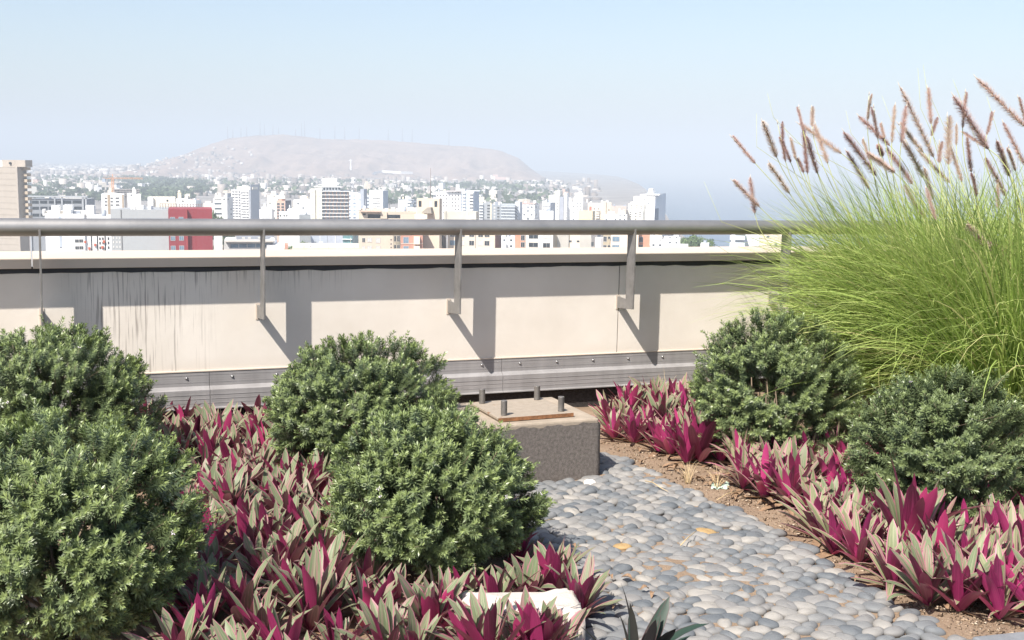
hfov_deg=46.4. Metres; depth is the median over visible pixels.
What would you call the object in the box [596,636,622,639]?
pebble
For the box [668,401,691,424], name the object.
oyster plant
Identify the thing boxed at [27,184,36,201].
house
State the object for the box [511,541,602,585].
oyster plant
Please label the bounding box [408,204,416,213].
house
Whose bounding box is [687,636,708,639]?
pebble
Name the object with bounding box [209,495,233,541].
oyster plant
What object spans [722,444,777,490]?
oyster plant
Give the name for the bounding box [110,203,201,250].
grey gable block
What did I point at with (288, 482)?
oyster plant
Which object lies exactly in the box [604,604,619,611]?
pebble
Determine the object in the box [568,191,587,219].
apartment tower
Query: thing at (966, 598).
oyster plant
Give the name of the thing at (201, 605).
oyster plant
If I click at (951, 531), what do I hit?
oyster plant
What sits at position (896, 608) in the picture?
pebble
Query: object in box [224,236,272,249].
office building
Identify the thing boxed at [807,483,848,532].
oyster plant
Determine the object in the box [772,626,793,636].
pebble
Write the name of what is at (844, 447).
oyster plant
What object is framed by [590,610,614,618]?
pebble
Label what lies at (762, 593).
pebble
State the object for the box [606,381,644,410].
oyster plant
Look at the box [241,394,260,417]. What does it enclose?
oyster plant
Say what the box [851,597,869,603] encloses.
pebble
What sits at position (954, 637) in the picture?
pebble
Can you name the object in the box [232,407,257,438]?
oyster plant
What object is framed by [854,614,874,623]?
pebble
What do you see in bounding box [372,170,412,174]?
long white wall
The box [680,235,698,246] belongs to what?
seaside tree
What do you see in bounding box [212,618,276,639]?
oyster plant
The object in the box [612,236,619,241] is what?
window
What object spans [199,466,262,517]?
oyster plant
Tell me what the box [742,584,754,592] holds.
pebble
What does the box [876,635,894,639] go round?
pebble
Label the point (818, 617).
pebble
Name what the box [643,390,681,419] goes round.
oyster plant
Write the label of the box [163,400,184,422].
oyster plant
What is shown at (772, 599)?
pebble
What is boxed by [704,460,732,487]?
weed
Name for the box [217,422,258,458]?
oyster plant
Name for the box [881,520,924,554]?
oyster plant
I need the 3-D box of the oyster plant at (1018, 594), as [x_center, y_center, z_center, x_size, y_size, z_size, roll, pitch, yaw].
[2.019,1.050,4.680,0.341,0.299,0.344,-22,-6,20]
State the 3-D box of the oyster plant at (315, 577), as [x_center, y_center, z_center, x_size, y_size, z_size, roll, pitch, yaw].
[-0.730,1.030,4.390,0.339,0.412,0.346,8,10,43]
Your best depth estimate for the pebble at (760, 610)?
4.67 m
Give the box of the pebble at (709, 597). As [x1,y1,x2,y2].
[698,594,721,601]
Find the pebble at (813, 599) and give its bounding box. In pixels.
[803,594,828,603]
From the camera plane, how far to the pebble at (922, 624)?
4.56 m
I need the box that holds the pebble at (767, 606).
[760,603,774,611]
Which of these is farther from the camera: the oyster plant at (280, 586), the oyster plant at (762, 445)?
the oyster plant at (762, 445)
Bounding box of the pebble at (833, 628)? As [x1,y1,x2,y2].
[817,625,842,632]
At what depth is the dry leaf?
4.99 m
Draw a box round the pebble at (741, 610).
[724,606,750,614]
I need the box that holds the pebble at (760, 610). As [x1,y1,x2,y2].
[749,605,766,615]
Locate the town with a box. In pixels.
[27,163,601,201]
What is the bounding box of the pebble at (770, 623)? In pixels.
[758,618,778,628]
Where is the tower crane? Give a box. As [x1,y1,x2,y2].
[102,174,142,192]
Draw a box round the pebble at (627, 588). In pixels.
[617,586,637,592]
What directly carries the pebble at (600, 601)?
on the soil
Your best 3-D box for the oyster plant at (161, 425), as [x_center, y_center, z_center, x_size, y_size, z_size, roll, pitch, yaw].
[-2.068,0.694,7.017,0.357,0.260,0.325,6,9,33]
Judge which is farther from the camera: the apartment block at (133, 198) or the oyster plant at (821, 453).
the apartment block at (133, 198)
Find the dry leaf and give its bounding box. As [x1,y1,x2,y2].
[622,573,633,580]
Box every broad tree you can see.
[28,192,45,197]
[212,215,234,249]
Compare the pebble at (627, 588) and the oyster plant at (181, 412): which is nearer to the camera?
the pebble at (627, 588)
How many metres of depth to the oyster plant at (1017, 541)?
5.11 m
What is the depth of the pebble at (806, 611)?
4.67 m
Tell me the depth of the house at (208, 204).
1433.97 m
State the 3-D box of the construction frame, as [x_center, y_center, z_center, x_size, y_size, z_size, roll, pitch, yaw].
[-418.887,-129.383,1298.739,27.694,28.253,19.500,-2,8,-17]
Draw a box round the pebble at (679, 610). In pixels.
[669,607,686,614]
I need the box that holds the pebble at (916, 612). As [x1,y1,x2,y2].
[899,608,920,615]
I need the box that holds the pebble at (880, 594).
[874,591,886,598]
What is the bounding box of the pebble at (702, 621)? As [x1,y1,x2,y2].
[691,618,714,628]
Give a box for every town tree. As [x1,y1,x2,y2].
[32,185,51,189]
[44,193,57,195]
[69,187,84,193]
[88,194,100,201]
[193,186,202,191]
[289,191,306,197]
[388,196,397,207]
[502,201,514,203]
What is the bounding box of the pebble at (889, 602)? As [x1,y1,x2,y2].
[872,598,894,606]
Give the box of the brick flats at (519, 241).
[515,235,524,247]
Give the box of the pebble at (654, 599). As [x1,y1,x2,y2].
[641,594,662,603]
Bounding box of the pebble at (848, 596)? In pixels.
[836,593,856,600]
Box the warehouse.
[148,197,175,206]
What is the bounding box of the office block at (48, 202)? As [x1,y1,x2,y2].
[28,196,94,258]
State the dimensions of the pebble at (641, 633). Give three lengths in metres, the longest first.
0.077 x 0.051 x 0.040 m
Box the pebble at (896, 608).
[888,605,903,611]
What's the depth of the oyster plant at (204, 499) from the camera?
5.65 m
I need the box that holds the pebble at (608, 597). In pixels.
[598,595,621,600]
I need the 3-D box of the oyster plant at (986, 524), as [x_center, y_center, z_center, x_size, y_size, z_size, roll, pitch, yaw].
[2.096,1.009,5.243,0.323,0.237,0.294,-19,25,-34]
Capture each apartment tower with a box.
[549,191,568,219]
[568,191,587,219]
[626,188,665,235]
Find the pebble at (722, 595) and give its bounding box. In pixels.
[711,590,731,598]
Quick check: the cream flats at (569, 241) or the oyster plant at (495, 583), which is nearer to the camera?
the oyster plant at (495, 583)
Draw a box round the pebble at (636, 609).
[624,606,642,612]
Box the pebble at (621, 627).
[616,625,637,629]
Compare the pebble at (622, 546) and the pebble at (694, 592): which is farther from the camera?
the pebble at (622, 546)
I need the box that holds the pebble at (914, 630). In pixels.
[905,627,924,639]
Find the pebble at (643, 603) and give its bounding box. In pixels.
[632,599,652,607]
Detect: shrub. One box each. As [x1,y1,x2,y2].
[0,315,168,474]
[0,395,225,639]
[262,329,461,470]
[318,390,556,582]
[686,294,866,453]
[841,360,1023,519]
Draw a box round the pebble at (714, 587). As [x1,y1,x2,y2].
[701,585,722,590]
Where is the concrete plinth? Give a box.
[457,385,600,483]
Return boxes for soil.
[2,387,1023,639]
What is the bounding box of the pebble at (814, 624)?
[801,621,817,628]
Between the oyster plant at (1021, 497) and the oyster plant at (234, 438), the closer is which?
the oyster plant at (1021, 497)
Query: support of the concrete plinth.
on the soil
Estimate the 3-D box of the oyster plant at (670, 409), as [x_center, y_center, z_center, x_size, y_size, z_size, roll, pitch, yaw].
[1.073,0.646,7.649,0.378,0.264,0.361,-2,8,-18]
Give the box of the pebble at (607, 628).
[593,623,617,632]
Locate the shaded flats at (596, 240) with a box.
[591,235,602,246]
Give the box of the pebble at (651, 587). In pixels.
[641,585,658,590]
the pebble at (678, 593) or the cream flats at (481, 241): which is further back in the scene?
the cream flats at (481, 241)
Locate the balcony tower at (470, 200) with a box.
[462,190,480,210]
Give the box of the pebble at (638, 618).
[624,615,643,624]
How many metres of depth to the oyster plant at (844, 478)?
6.06 m
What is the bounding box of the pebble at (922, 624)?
[914,620,936,629]
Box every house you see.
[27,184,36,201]
[94,183,101,191]
[99,180,105,190]
[112,183,121,188]
[190,198,200,206]
[203,201,213,209]
[267,238,287,249]
[292,237,358,248]
[299,211,310,242]
[364,181,369,189]
[389,183,397,187]
[405,187,412,195]
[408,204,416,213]
[438,182,444,189]
[489,189,500,200]
[493,174,506,179]
[501,235,514,247]
[518,198,529,206]
[562,189,569,196]
[605,209,626,219]
[651,235,663,246]
[664,235,687,246]
[700,240,708,246]
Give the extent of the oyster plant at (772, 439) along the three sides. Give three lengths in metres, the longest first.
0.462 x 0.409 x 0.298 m
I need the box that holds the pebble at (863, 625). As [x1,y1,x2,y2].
[846,620,872,629]
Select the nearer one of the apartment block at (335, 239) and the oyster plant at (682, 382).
the oyster plant at (682, 382)
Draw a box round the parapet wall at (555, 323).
[0,246,885,417]
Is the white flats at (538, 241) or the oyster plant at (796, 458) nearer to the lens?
the oyster plant at (796, 458)
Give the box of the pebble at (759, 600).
[748,595,765,605]
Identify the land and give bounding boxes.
[0,158,684,266]
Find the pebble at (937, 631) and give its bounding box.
[923,625,945,635]
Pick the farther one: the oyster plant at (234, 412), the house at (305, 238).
the house at (305, 238)
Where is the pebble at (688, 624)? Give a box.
[677,622,705,630]
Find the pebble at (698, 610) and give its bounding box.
[687,606,705,614]
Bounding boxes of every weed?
[676,459,706,483]
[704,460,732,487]
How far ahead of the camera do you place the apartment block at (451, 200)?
1046.47 m
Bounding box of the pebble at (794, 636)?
[785,632,800,639]
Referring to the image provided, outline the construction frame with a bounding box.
[113,188,139,207]
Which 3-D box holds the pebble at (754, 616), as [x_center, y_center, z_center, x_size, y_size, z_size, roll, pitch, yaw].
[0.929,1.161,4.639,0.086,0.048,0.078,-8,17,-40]
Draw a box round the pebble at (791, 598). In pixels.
[786,596,805,601]
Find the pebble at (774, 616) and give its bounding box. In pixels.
[763,611,783,621]
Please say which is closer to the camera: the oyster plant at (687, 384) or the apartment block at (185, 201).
the oyster plant at (687, 384)
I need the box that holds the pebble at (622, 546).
[613,543,631,549]
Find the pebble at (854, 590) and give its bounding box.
[843,587,863,595]
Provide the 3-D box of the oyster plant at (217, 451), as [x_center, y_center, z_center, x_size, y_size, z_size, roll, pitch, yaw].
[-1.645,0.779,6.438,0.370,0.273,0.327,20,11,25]
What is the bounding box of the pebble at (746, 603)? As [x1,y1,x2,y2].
[737,601,756,606]
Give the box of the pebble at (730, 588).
[721,584,740,592]
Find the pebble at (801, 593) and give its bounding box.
[789,589,813,597]
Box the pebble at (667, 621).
[646,618,672,623]
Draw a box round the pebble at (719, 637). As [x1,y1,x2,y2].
[708,634,732,639]
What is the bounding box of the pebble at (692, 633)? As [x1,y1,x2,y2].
[676,629,694,637]
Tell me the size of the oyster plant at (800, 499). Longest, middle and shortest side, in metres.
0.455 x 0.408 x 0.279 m
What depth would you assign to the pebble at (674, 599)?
4.80 m
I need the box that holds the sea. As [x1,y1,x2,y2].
[29,158,1023,246]
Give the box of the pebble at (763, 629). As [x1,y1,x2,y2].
[749,625,771,634]
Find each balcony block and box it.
[84,210,111,250]
[479,200,491,219]
[730,235,744,246]
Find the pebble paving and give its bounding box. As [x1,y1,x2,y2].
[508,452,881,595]
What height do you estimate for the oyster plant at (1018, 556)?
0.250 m
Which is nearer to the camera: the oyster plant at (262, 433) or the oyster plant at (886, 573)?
the oyster plant at (886, 573)
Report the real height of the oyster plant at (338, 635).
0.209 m
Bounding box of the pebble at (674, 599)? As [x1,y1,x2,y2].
[665,597,682,602]
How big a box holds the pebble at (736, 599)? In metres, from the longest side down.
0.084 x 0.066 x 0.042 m
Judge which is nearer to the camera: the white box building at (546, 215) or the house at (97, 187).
the white box building at (546, 215)
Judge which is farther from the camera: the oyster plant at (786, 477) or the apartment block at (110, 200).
the apartment block at (110, 200)
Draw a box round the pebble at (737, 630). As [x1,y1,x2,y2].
[724,626,747,635]
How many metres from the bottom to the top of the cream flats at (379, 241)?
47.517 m
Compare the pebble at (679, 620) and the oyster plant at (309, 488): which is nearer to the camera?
the pebble at (679, 620)
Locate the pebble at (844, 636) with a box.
[835,632,856,639]
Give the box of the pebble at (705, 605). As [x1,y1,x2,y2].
[693,601,717,609]
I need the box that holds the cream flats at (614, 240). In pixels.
[603,235,637,246]
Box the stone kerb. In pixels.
[972,632,1023,639]
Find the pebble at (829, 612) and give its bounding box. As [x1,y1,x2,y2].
[816,606,840,617]
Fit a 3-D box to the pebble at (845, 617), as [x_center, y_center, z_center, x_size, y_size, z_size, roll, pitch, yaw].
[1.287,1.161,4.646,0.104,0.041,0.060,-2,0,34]
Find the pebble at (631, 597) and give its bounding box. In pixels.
[617,594,642,601]
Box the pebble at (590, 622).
[585,618,605,627]
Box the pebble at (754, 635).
[740,631,763,639]
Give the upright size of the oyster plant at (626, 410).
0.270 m
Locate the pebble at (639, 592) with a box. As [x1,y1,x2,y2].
[625,590,647,595]
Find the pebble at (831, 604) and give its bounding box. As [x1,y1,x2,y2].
[815,600,841,608]
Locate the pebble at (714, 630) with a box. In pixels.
[706,627,722,634]
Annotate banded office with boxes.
[369,189,387,208]
[492,202,515,235]
[542,200,555,219]
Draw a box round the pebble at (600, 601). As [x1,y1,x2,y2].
[594,599,606,610]
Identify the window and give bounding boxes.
[403,237,408,242]
[484,241,489,245]
[528,242,537,246]
[529,235,537,238]
[543,243,549,247]
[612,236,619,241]
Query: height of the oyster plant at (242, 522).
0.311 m
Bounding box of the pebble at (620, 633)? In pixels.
[606,629,627,638]
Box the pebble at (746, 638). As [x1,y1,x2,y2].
[734,637,752,639]
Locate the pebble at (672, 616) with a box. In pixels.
[667,612,677,620]
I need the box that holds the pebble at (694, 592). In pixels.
[687,588,711,596]
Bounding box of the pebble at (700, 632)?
[694,629,712,636]
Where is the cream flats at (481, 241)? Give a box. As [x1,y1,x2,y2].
[444,211,500,247]
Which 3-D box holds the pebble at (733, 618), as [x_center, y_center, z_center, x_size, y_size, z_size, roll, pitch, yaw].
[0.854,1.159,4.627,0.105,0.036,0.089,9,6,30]
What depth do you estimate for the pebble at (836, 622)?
4.57 m
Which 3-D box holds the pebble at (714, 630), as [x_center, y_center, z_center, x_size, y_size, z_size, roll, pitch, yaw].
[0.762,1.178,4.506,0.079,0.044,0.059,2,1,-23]
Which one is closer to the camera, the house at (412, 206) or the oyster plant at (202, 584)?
the oyster plant at (202, 584)
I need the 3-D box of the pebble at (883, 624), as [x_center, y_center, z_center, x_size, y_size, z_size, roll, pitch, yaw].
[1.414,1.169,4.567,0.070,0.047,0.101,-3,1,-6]
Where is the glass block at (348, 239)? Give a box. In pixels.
[343,236,357,242]
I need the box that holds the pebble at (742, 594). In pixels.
[732,591,750,597]
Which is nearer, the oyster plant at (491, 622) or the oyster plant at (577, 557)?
the oyster plant at (491, 622)
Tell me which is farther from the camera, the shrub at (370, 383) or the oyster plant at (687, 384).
the oyster plant at (687, 384)
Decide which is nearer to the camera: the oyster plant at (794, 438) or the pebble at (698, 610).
the pebble at (698, 610)
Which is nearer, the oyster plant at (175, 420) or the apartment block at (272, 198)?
the oyster plant at (175, 420)
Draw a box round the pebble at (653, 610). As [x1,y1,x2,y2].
[642,607,657,613]
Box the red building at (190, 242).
[168,207,212,249]
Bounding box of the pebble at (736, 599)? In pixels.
[725,595,744,603]
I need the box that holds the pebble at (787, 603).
[775,599,797,610]
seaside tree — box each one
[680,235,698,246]
[690,236,714,246]
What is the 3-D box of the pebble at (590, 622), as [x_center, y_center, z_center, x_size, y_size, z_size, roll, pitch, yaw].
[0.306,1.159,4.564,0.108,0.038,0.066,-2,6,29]
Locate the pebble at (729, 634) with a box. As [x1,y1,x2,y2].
[719,630,737,639]
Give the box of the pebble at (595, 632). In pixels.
[585,627,607,638]
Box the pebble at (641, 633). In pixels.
[638,629,644,637]
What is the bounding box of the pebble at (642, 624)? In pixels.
[636,621,648,629]
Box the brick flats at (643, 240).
[638,235,649,246]
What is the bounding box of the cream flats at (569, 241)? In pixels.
[553,235,590,247]
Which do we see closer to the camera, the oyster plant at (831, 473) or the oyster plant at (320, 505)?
the oyster plant at (320, 505)
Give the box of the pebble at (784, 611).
[771,605,797,616]
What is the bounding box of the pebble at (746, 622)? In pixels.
[737,617,754,627]
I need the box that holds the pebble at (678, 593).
[670,589,686,598]
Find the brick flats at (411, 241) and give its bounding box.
[401,235,422,248]
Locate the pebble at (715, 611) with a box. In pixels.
[705,608,726,613]
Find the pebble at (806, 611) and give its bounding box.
[798,608,816,615]
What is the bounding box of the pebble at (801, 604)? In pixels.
[793,601,816,609]
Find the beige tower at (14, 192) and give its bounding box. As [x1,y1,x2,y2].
[0,160,32,250]
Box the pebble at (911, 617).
[895,613,918,622]
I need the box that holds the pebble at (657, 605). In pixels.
[652,600,672,607]
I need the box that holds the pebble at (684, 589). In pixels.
[679,585,696,594]
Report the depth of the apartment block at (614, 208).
987.10 m
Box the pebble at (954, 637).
[947,634,965,639]
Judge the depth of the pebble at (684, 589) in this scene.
4.92 m
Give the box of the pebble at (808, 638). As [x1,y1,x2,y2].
[799,637,815,639]
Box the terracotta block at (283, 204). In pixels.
[276,199,290,242]
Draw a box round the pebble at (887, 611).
[877,607,894,618]
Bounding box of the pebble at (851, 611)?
[836,607,857,615]
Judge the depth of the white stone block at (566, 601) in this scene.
4.39 m
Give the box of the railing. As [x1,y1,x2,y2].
[0,218,1019,325]
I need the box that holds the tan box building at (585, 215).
[578,210,594,219]
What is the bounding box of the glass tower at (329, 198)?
[310,178,349,241]
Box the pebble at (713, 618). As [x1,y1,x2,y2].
[700,614,723,622]
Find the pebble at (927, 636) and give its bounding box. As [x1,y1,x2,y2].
[920,633,946,639]
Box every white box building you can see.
[540,208,552,219]
[645,205,658,245]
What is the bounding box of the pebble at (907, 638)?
[891,636,915,639]
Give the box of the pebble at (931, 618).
[917,615,939,622]
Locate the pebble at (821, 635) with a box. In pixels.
[810,630,836,639]
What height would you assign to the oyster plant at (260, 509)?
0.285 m
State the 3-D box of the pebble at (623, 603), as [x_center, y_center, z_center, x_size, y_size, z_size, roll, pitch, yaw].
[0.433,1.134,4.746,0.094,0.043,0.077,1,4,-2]
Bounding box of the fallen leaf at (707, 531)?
[696,528,716,533]
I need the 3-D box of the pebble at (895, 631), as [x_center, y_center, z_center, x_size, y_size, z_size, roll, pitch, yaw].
[1.440,1.179,4.505,0.090,0.048,0.065,-1,4,-20]
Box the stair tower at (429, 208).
[415,198,441,248]
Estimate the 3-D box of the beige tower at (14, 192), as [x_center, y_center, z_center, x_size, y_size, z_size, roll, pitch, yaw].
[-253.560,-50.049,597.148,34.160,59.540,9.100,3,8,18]
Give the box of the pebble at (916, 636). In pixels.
[900,634,919,639]
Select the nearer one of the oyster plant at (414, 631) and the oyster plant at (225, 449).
the oyster plant at (414, 631)
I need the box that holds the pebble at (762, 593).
[756,589,767,598]
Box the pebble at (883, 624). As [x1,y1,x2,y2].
[872,619,892,628]
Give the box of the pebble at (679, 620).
[673,615,690,627]
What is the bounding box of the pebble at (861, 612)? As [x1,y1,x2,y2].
[858,610,875,619]
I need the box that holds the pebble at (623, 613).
[615,609,637,620]
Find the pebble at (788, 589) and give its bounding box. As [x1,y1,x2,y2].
[780,586,796,593]
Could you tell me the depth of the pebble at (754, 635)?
4.44 m
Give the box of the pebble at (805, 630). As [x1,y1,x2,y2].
[793,626,814,635]
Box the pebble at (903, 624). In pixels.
[892,620,916,630]
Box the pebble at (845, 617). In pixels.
[831,614,854,621]
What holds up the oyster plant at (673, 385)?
on the soil
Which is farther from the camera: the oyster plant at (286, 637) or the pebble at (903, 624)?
the pebble at (903, 624)
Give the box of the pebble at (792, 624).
[777,619,801,628]
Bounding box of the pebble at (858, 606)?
[845,602,866,610]
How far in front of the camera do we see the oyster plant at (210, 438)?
6.66 m
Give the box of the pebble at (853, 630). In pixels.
[838,625,862,635]
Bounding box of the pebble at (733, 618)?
[721,613,741,622]
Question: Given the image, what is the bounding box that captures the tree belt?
[27,174,568,202]
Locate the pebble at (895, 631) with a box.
[884,625,904,637]
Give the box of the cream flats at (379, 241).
[358,199,415,248]
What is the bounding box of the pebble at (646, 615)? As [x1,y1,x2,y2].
[638,611,653,620]
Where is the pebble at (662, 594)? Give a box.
[647,590,669,598]
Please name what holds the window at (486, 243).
in the cream flats at (481, 241)
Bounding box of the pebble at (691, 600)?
[683,596,701,604]
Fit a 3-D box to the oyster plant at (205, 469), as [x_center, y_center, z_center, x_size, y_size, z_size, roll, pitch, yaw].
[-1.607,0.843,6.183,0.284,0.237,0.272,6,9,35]
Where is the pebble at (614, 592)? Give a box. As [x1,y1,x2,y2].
[609,590,623,595]
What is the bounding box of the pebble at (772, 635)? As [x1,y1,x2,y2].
[762,631,783,639]
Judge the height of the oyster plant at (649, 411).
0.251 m
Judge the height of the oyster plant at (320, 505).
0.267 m
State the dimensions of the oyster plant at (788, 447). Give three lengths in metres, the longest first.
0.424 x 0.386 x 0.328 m
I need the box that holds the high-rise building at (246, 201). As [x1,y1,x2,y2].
[231,184,259,218]
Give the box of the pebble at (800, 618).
[784,614,808,623]
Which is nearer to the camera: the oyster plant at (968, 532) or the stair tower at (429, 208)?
the oyster plant at (968, 532)
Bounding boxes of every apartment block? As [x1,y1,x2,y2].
[42,205,95,250]
[101,186,124,214]
[127,187,140,206]
[176,190,189,205]
[213,193,221,217]
[214,236,222,249]
[222,193,232,218]
[259,203,273,237]
[267,191,284,218]
[279,207,298,248]
[294,196,310,213]
[311,236,326,242]
[328,236,342,242]
[349,189,366,218]
[367,193,369,208]
[398,193,415,207]
[431,185,465,218]
[522,201,538,219]
[588,201,600,219]
[600,200,610,219]
[611,204,625,213]
[745,235,758,245]
[759,235,781,245]
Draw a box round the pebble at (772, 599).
[765,595,786,603]
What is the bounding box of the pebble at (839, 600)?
[828,597,846,602]
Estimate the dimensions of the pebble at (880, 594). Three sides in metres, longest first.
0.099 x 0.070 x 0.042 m
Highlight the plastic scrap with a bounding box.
[711,481,728,488]
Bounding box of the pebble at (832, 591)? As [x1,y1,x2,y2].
[824,588,839,594]
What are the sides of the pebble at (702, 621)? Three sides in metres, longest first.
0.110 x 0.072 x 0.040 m
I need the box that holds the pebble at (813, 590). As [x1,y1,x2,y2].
[798,587,818,594]
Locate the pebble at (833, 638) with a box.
[827,637,843,639]
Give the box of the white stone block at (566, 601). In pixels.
[458,588,585,639]
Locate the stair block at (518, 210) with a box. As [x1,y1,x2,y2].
[515,201,521,219]
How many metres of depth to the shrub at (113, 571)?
4.06 m
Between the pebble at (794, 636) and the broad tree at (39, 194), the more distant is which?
the broad tree at (39, 194)
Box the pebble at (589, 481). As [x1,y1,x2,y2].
[583,479,595,484]
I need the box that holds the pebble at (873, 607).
[862,601,886,612]
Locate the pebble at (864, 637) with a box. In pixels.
[854,634,875,639]
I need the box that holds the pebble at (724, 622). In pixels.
[717,618,731,627]
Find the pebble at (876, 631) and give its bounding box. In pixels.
[862,626,883,636]
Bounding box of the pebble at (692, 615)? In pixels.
[687,613,699,619]
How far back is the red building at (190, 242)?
377.25 m
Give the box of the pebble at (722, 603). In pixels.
[714,599,738,608]
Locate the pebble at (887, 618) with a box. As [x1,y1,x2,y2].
[877,615,892,622]
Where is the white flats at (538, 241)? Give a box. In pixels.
[525,213,552,247]
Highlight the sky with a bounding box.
[0,0,1023,169]
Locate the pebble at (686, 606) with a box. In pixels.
[673,602,693,609]
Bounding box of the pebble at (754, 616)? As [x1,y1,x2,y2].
[743,611,761,621]
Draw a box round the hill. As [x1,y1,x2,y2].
[73,134,543,181]
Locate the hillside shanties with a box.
[126,146,579,183]
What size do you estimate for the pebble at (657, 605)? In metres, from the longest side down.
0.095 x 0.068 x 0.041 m
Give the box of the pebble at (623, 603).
[616,599,632,608]
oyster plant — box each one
[121,600,216,639]
[130,396,176,424]
[145,476,203,501]
[146,582,232,639]
[154,424,184,445]
[156,423,199,453]
[158,418,185,435]
[159,563,243,626]
[163,396,200,426]
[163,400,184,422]
[163,568,220,615]
[164,413,194,437]
[168,552,276,621]
[175,486,211,505]
[178,442,228,477]
[179,414,215,449]
[181,424,240,463]
[184,406,230,436]
[184,458,213,486]
[185,399,242,439]
[188,523,232,568]
[190,459,225,505]
[191,424,231,470]
[196,438,256,475]
[196,455,253,490]
[196,615,256,639]
[197,536,248,575]
[198,468,266,517]
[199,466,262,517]
[200,498,235,554]
[201,409,247,438]
[202,510,237,556]
[206,455,271,495]
[206,554,279,632]
[209,491,273,550]
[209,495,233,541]
[209,505,268,563]
[209,580,311,639]
[210,448,261,489]
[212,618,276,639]
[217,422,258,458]
[220,445,279,485]
[222,531,293,583]
[226,546,304,602]
[230,429,268,457]
[230,437,281,467]
[230,496,304,539]
[231,402,249,436]
[232,400,272,431]
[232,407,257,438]
[233,406,267,428]
[234,500,310,554]
[237,407,271,444]
[239,422,287,447]
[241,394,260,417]
[243,477,313,521]
[244,465,295,515]
[247,601,328,639]
[248,467,311,509]
[249,447,324,485]
[250,547,308,613]
[253,518,319,568]
[257,438,279,465]
[260,417,296,444]
[264,463,329,502]
[266,542,356,634]
[278,490,315,538]
[283,504,359,560]
[283,630,309,639]
[285,563,376,622]
[288,454,308,470]
[290,449,334,495]
[290,502,327,549]
[292,477,328,526]
[295,530,363,612]
[299,479,359,527]
[301,605,372,639]
[309,625,356,639]
[332,589,450,639]
[334,563,407,632]
[338,534,407,600]
[362,563,425,624]
[378,604,441,639]
[396,568,471,639]
[402,565,477,634]
[411,566,474,597]
[422,583,551,639]
[435,563,490,592]
[435,596,504,639]
[461,565,541,592]
[477,549,580,591]
[494,524,551,575]
[495,585,559,639]
[497,597,582,639]
[506,606,581,639]
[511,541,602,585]
[511,600,590,639]
[515,537,579,591]
[532,552,623,616]
[582,584,708,639]
[588,390,629,425]
[592,405,643,440]
[602,407,659,447]
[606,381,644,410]
[607,398,641,430]
[611,384,646,416]
[621,405,656,445]
[629,375,671,406]
[634,397,657,420]
[635,379,685,413]
[637,413,669,433]
[637,413,678,456]
[640,379,672,406]
[642,416,680,456]
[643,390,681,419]
[643,406,691,449]
[654,404,693,423]
[656,378,688,395]
[661,411,709,466]
[666,401,730,463]
[666,423,722,459]
[668,372,689,391]
[668,380,690,408]
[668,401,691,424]
[671,380,695,417]
[685,379,689,396]
[687,395,722,421]
[701,430,727,466]
[707,435,760,476]
[711,426,755,473]
[715,441,762,495]
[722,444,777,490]
[723,461,740,483]
[738,442,786,502]
[751,448,816,515]
[752,435,792,460]
[752,437,813,492]
[755,435,809,458]
[764,429,788,449]
[764,440,839,505]
[766,458,817,510]
[769,426,825,454]
[771,464,844,515]
[774,483,861,546]
[796,476,852,510]
[797,495,870,558]
[799,445,832,475]
[806,486,869,540]
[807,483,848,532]
[808,447,847,461]
[809,442,865,470]
[810,501,886,568]
[811,465,848,493]
[812,447,847,478]
[814,423,845,452]
[818,435,860,458]
[820,470,854,500]
[829,467,863,487]
[835,482,885,534]
[836,449,867,478]
[838,518,935,597]
[843,426,854,446]
[847,456,988,553]
[856,525,920,581]
[860,511,887,557]
[862,484,903,535]
[862,488,905,537]
[879,535,988,608]
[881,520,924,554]
[882,509,959,538]
[885,528,954,590]
[903,510,988,563]
[925,527,1020,605]
[925,540,1005,619]
[927,526,976,546]
[930,512,996,557]
[931,511,977,530]
[933,496,982,527]
[935,528,1010,595]
[937,498,979,530]
[940,539,1023,623]
[948,487,986,522]
[950,493,1019,535]
[956,483,1022,531]
[962,522,1023,567]
[965,518,1007,545]
[970,500,1016,532]
[975,501,1023,546]
[977,561,1023,613]
[988,559,1023,627]
[993,525,1021,557]
[1007,486,1023,508]
[1007,500,1023,522]
[1010,547,1023,570]
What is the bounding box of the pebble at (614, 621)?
[603,617,625,626]
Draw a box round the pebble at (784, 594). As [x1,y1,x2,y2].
[772,591,788,597]
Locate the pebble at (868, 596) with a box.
[857,592,874,600]
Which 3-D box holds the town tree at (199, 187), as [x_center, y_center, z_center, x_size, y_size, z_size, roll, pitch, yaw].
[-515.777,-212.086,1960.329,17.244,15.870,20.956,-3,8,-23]
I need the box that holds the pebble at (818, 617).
[807,613,828,622]
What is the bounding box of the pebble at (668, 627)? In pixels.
[664,623,676,631]
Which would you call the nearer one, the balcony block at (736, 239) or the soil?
the soil
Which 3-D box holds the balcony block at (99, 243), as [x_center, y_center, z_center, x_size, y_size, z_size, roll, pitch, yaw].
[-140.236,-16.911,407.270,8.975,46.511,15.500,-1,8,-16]
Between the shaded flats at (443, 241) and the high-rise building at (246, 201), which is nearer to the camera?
the shaded flats at (443, 241)
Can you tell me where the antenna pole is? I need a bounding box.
[430,168,430,197]
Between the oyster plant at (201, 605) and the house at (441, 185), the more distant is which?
the house at (441, 185)
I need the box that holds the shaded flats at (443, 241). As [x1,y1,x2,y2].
[442,235,445,247]
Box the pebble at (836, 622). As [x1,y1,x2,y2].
[820,618,846,625]

